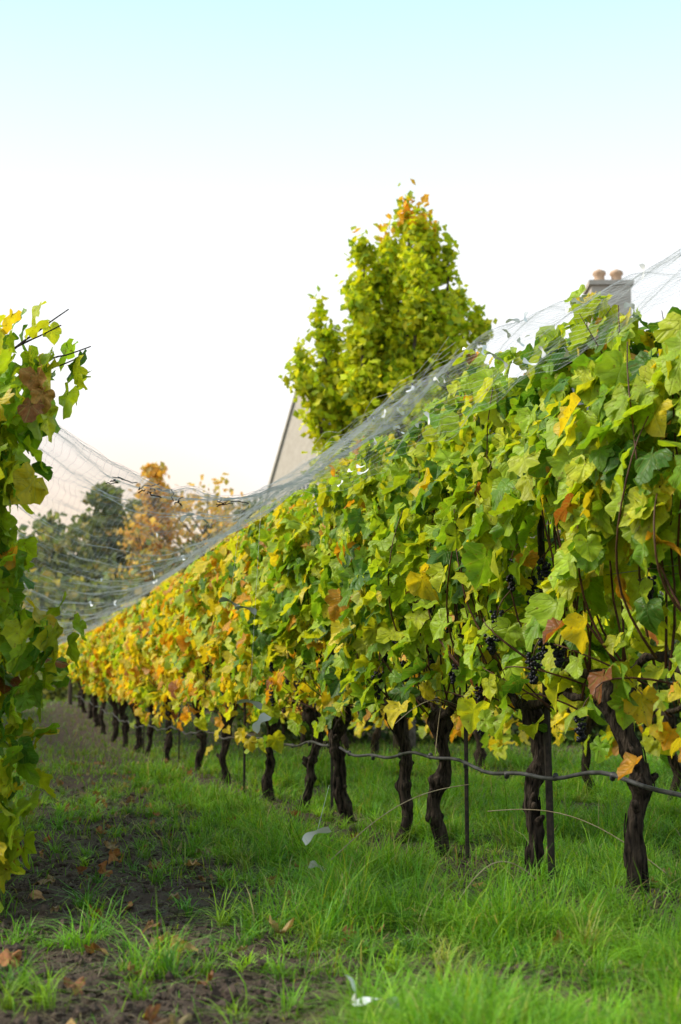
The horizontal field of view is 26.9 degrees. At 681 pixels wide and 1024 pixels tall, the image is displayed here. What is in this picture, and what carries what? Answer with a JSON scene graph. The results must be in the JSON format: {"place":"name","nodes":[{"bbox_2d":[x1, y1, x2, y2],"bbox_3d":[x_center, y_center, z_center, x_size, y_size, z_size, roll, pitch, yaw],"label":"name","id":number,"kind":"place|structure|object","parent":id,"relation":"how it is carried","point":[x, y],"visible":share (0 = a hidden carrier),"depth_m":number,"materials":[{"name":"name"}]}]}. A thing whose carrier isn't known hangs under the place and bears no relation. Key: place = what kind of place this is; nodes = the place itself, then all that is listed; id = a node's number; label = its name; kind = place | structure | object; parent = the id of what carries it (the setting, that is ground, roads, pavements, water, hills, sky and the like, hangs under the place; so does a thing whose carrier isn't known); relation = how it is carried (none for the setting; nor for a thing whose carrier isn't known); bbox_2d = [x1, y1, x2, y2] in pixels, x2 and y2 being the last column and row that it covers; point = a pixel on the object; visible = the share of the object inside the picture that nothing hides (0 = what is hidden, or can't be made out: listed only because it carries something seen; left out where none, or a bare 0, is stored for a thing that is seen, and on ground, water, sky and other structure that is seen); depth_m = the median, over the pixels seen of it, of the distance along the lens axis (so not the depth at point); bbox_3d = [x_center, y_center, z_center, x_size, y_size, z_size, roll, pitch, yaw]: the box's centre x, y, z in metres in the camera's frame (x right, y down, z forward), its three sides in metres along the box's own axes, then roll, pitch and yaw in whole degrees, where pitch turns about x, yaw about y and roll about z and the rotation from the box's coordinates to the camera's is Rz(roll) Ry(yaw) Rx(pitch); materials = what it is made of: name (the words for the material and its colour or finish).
{"place":"outdoors","nodes":[
{"label":"outdoors","id":0,"kind":"place"},
{"bbox_2d":[0,697,679,778],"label":"grass","id":1,"kind":"structure","parent":0,"point":[257,754],"depth_m":23.30,"materials":[{"name":"green plant"}]},
{"bbox_2d":[0,693,680,1023],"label":"ground","id":2,"kind":"structure","parent":0,"point":[185,989],"depth_m":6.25,"materials":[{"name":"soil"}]},
{"bbox_2d":[0,301,91,922],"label":"grapevine row","id":3,"kind":"object","parent":2,"relation":"on","point":[28,421],"visible":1,"depth_m":5.85,"materials":[{"name":"green plant"}]},
{"bbox_2d":[68,632,72,704],"bbox_3d":[-7.278,4.320,38.368,0.122,2.173,0.122,5,-9,-32],"label":"wooden post","id":4,"kind":"object","parent":2,"relation":"on","point":[70,687],"visible":0.25,"depth_m":38.25,"materials":[{"name":"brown wood"}]},
{"bbox_2d":[5,593,210,700],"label":"hedge","id":5,"kind":"object","parent":2,"relation":"on","point":[64,690],"visible":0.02,"depth_m":47.63,"materials":[{"name":"green plant"}]},
{"bbox_2d":[17,481,264,697],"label":"distant trees","id":6,"kind":"object","parent":2,"relation":"on","point":[103,528],"visible":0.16,"depth_m":59.76,"materials":[{"name":"green plant"}]},
{"bbox_2d":[143,682,144,753],"bbox_3d":[-3.283,3.091,23.805,0.022,2.106,0.036,1,-8,-10],"label":"vineyard stake","id":7,"kind":"object","parent":2,"relation":"on","point":[143,733],"visible":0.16,"depth_m":23.70,"materials":[{"name":"metal"}]},
{"bbox_2d":[98,461,190,590],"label":"autumn tree","id":8,"kind":"object","parent":2,"relation":"on","point":[153,471],"visible":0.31,"depth_m":59.08,"materials":[{"name":"orange plant"}]},
{"bbox_2d":[178,701,179,762],"bbox_3d":[-2.243,2.555,19.841,0.022,2.106,0.036,1,-8,-10],"label":"vineyard stake","id":9,"kind":"object","parent":2,"relation":"on","point":[179,739],"visible":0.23,"depth_m":19.74,"materials":[{"name":"metal"}]},
{"bbox_2d":[133,473,257,576],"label":"autumn tree","id":10,"kind":"object","parent":2,"relation":"on","point":[181,531],"visible":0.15,"depth_m":60.01,"materials":[{"name":"orange plant"}]},
{"bbox_2d":[243,702,245,795],"bbox_3d":[-0.927,2.265,13.725,0.022,1.206,0.036,1,-8,-10],"label":"vineyard stake","id":11,"kind":"object","parent":2,"relation":"on","point":[244,763],"visible":0.42,"depth_m":13.70,"materials":[{"name":"metal"}]},
{"bbox_2d":[330,719,333,816],"bbox_3d":[-0.069,1.402,11.521,0.022,2.306,0.036,1,-8,-10],"label":"vineyard stake","id":12,"kind":"object","parent":2,"relation":"on","point":[331,793],"visible":0.16,"depth_m":11.39,"materials":[{"name":"metal"}]},
{"bbox_2d":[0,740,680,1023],"bbox_3d":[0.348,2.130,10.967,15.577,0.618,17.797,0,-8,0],"label":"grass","id":13,"kind":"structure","parent":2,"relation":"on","point":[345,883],"depth_m":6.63,"materials":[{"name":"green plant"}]},
{"bbox_2d":[302,787,330,844],"bbox_3d":[-0.098,1.291,6.073,0.122,0.224,0.417,0,-8,0],"label":"plastic tag","id":14,"kind":"object","parent":13,"relation":"on","point":[308,836],"visible":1,"depth_m":5.87,"materials":[{"name":"white plastic"}]},
{"bbox_2d":[308,860,324,869],"bbox_3d":[-0.096,1.460,5.853,0.068,0.053,0.044,2,-8,-14],"label":"plastic tag","id":15,"kind":"object","parent":13,"relation":"on","point":[313,863],"visible":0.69,"depth_m":5.85,"materials":[{"name":"white plastic"}]},
{"bbox_2d":[346,975,356,1003],"bbox_3d":[0.029,1.218,3.618,0.029,0.083,0.058,-3,-8,19],"label":"plastic tag","id":16,"kind":"object","parent":13,"relation":"on","point":[352,984],"visible":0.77,"depth_m":3.62,"materials":[{"name":"white plastic"}]},
{"bbox_2d":[353,997,398,1009],"bbox_3d":[0.091,1.234,3.562,0.122,0.035,0.033,2,-8,-11],"label":"plastic tag","id":17,"kind":"object","parent":13,"relation":"on","point":[368,999],"visible":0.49,"depth_m":3.57,"materials":[{"name":"white plastic"}]},
{"bbox_2d":[0,758,680,1023],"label":"fallen leaves","id":18,"kind":"object","parent":2,"relation":"on","point":[151,1011],"visible":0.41,"depth_m":5.35,"materials":[{"name":"brown plant"}]},
{"bbox_2d":[57,284,680,894],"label":"grapevine row","id":19,"kind":"object","parent":2,"relation":"on","point":[601,474],"visible":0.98,"depth_m":7.56,"materials":[{"name":"green plant"}]},
{"bbox_2d":[7,248,680,651],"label":"bird netting","id":20,"kind":"object","parent":19,"relation":"attached to","point":[275,490],"visible":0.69,"depth_m":8.60,"materials":[{"name":"white plastic"}]},
{"bbox_2d":[105,477,248,506],"bbox_3d":[-0.815,-0.075,7.403,0.211,0.135,0.914,-6,-10,38],"label":"twig debris","id":21,"kind":"object","parent":20,"relation":"on","point":[169,491],"visible":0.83,"depth_m":7.20,"materials":[{"name":"plant"}]},
{"bbox_2d":[180,513,192,521],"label":"plastic tag","id":22,"kind":"object","parent":20,"relation":"attached to","point":[182,518],"visible":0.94,"depth_m":8.60,"materials":[{"name":"white plastic"}]},
{"bbox_2d":[219,505,241,610],"bbox_3d":[-0.676,0.272,9.035,0.183,0.706,0.106,-4,-9,28],"label":"plastic tag","id":23,"kind":"object","parent":20,"relation":"attached to","point":[222,599],"visible":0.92,"depth_m":9.00,"materials":[{"name":"plastic"}]},
{"bbox_2d":[235,606,256,614],"bbox_3d":[-0.600,0.624,8.997,0.141,0.057,0.042,0,-8,0],"label":"plastic tag","id":24,"kind":"object","parent":23,"relation":"attached to","point":[252,610],"visible":1,"depth_m":9.00,"materials":[{"name":"white plastic"}]},
{"bbox_2d":[237,512,261,709],"bbox_3d":[-0.571,0.577,8.967,0.162,1.328,0.127,0,-8,0],"label":"plastic tag","id":25,"kind":"object","parent":20,"relation":"attached to","point":[256,704],"visible":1,"depth_m":8.93,"materials":[{"name":"grey plastic"}]},
{"bbox_2d":[252,713,270,732],"bbox_3d":[-0.496,1.322,8.908,0.122,0.131,0.033,2,-8,-15],"label":"plastic tag","id":26,"kind":"object","parent":25,"relation":"attached to","point":[263,717],"visible":1,"depth_m":8.91,"materials":[{"name":"white plastic"}]},
{"bbox_2d":[424,411,429,424],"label":"plastic tag","id":27,"kind":"object","parent":20,"relation":"attached to","point":[426,413],"visible":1,"depth_m":7.56,"materials":[{"name":"white plastic"}]},
{"bbox_2d":[481,345,486,354],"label":"plastic tag","id":28,"kind":"object","parent":20,"relation":"attached to","point":[484,347],"visible":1,"depth_m":7.23,"materials":[{"name":"white plastic"}]},
{"bbox_2d":[485,352,496,358],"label":"plastic tag","id":29,"kind":"object","parent":20,"relation":"attached to","point":[494,355],"visible":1,"depth_m":6.85,"materials":[{"name":"white plastic"}]},
{"bbox_2d":[496,357,507,367],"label":"plastic tag","id":30,"kind":"object","parent":20,"relation":"attached to","point":[499,358],"visible":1,"depth_m":6.76,"materials":[{"name":"white plastic"}]},
{"bbox_2d":[506,318,519,322],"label":"plastic tag","id":31,"kind":"object","parent":20,"relation":"attached to","point":[515,320],"visible":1,"depth_m":7.56,"materials":[{"name":"white plastic"}]},
{"bbox_2d":[523,311,528,322],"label":"plastic tag","id":32,"kind":"object","parent":20,"relation":"attached to","point":[525,315],"visible":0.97,"depth_m":7.11,"materials":[{"name":"white plastic"}]},
{"bbox_2d":[523,358,536,364],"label":"plastic tag","id":33,"kind":"object","parent":20,"relation":"attached to","point":[525,361],"visible":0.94,"depth_m":6.23,"materials":[{"name":"white plastic"}]},
{"bbox_2d":[539,346,545,357],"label":"plastic tag","id":34,"kind":"object","parent":20,"relation":"attached to","point":[543,352],"visible":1,"depth_m":6.19,"materials":[{"name":"white plastic"}]},
{"bbox_2d":[571,298,580,303],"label":"plastic tag","id":35,"kind":"object","parent":20,"relation":"attached to","point":[575,300],"visible":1,"depth_m":6.49,"materials":[{"name":"white plastic"}]},
{"bbox_2d":[624,302,634,308],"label":"plastic tag","id":36,"kind":"object","parent":20,"relation":"attached to","point":[627,304],"visible":1,"depth_m":5.40,"materials":[{"name":"white plastic"}]},
{"bbox_2d":[639,263,644,279],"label":"plastic tag","id":37,"kind":"object","parent":20,"relation":"attached to","point":[642,266],"visible":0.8,"depth_m":5.98,"materials":[{"name":"white plastic"}]},
{"bbox_2d":[75,695,680,797],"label":"irrigation hose","id":38,"kind":"object","parent":19,"relation":"attached to","point":[613,776],"visible":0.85,"depth_m":7.74,"materials":[{"name":"plastic"}]},
{"bbox_2d":[87,348,678,699],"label":"trellis wires","id":39,"kind":"object","parent":19,"relation":"attached to","point":[542,589],"visible":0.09,"depth_m":6.51,"materials":[{"name":"metal"}]},
{"bbox_2d":[278,179,497,751],"bbox_3d":[1.176,-0.841,25.434,3.573,10.529,3.468,-5,-9,31],"label":"ginkgo tree","id":40,"kind":"object","parent":2,"relation":"on","point":[392,341],"visible":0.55,"depth_m":25.06,"materials":[{"name":"green plant"}]},
{"bbox_2d":[265,395,550,729],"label":"walls","id":41,"kind":"structure","parent":2,"relation":"on","point":[295,444],"depth_m":32.78,"materials":[{"name":"paint"}]},
{"bbox_2d":[266,392,296,498],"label":"roof back","id":42,"kind":"structure","parent":41,"relation":"on","point":[282,442],"depth_m":33.15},
{"bbox_2d":[263,391,295,501],"bbox_3d":[-1.364,-1.696,33.117,0.030,2.998,1.520,6,-10,-36],"label":"rake board","id":43,"kind":"object","parent":42,"relation":"attached to","point":[280,443],"visible":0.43,"depth_m":33.12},
{"bbox_2d":[175,494,680,804],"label":"grapevine row","id":44,"kind":"object","parent":2,"relation":"on","point":[665,732],"visible":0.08,"depth_m":13.66,"materials":[{"name":"green plant"}]},
{"bbox_2d":[204,593,680,746],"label":"hedge","id":45,"kind":"object","parent":2,"relation":"on","point":[597,728],"visible":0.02,"depth_m":27.66,"materials":[{"name":"green plant"}]},
{"bbox_2d":[462,604,469,860],"bbox_3d":[0.744,1.001,8.497,0.022,2.306,0.036,1,-8,-10],"label":"vineyard stake","id":46,"kind":"object","parent":2,"relation":"on","point":[466,787],"visible":0.24,"depth_m":8.40,"materials":[{"name":"metal"}]},
{"bbox_2d":[331,692,680,918],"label":"dry stalks","id":47,"kind":"object","parent":2,"relation":"on","point":[487,811],"visible":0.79,"depth_m":6.61,"materials":[{"name":"brown plant"}]},
{"bbox_2d":[537,515,555,885],"bbox_3d":[1.045,0.829,7.258,0.066,2.310,0.045,0,-8,0],"label":"vineyard stake","id":48,"kind":"object","parent":2,"relation":"on","point":[547,742],"visible":0.4,"depth_m":7.18,"materials":[{"name":"metal"}]},
{"bbox_2d":[0,0,680,571],"label":"sky","id":49,"kind":"structure","parent":0,"point":[178,178],"materials":[{"name":"white"}]},
{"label":"main front roof","id":50,"kind":"object","parent":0,"visible":0},
{"bbox_2d":[586,285,631,325],"bbox_3d":[6.850,-4.312,36.211,1.000,2.800,0.800,0,-8,0],"label":"chimney stack","id":51,"kind":"object","parent":50,"relation":"on","point":[596,288],"visible":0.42,"depth_m":35.98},
{"bbox_2d":[583,280,633,294],"bbox_3d":[6.850,-5.749,36.406,1.140,0.120,0.940,0,-8,0],"label":"chimney cap","id":52,"kind":"object","parent":51,"relation":"on","point":[597,282],"visible":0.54,"depth_m":35.95,"materials":[{"name":"grey concrete"}]},
{"bbox_2d":[592,269,605,279],"bbox_3d":[6.630,-6.017,36.442,0.355,0.440,0.355,0,-8,0],"label":"chimney pot","id":53,"kind":"object","parent":52,"relation":"on","point":[599,274],"visible":0.7,"depth_m":36.32,"materials":[{"name":"orange ceramic"}]},
{"bbox_2d":[610,269,622,279],"bbox_3d":[7.070,-6.017,36.442,0.355,0.440,0.355,0,-8,0],"label":"chimney pot","id":54,"kind":"object","parent":52,"relation":"on","point":[616,274],"visible":0.66,"depth_m":36.32,"materials":[{"name":"orange ceramic"}]}
]}

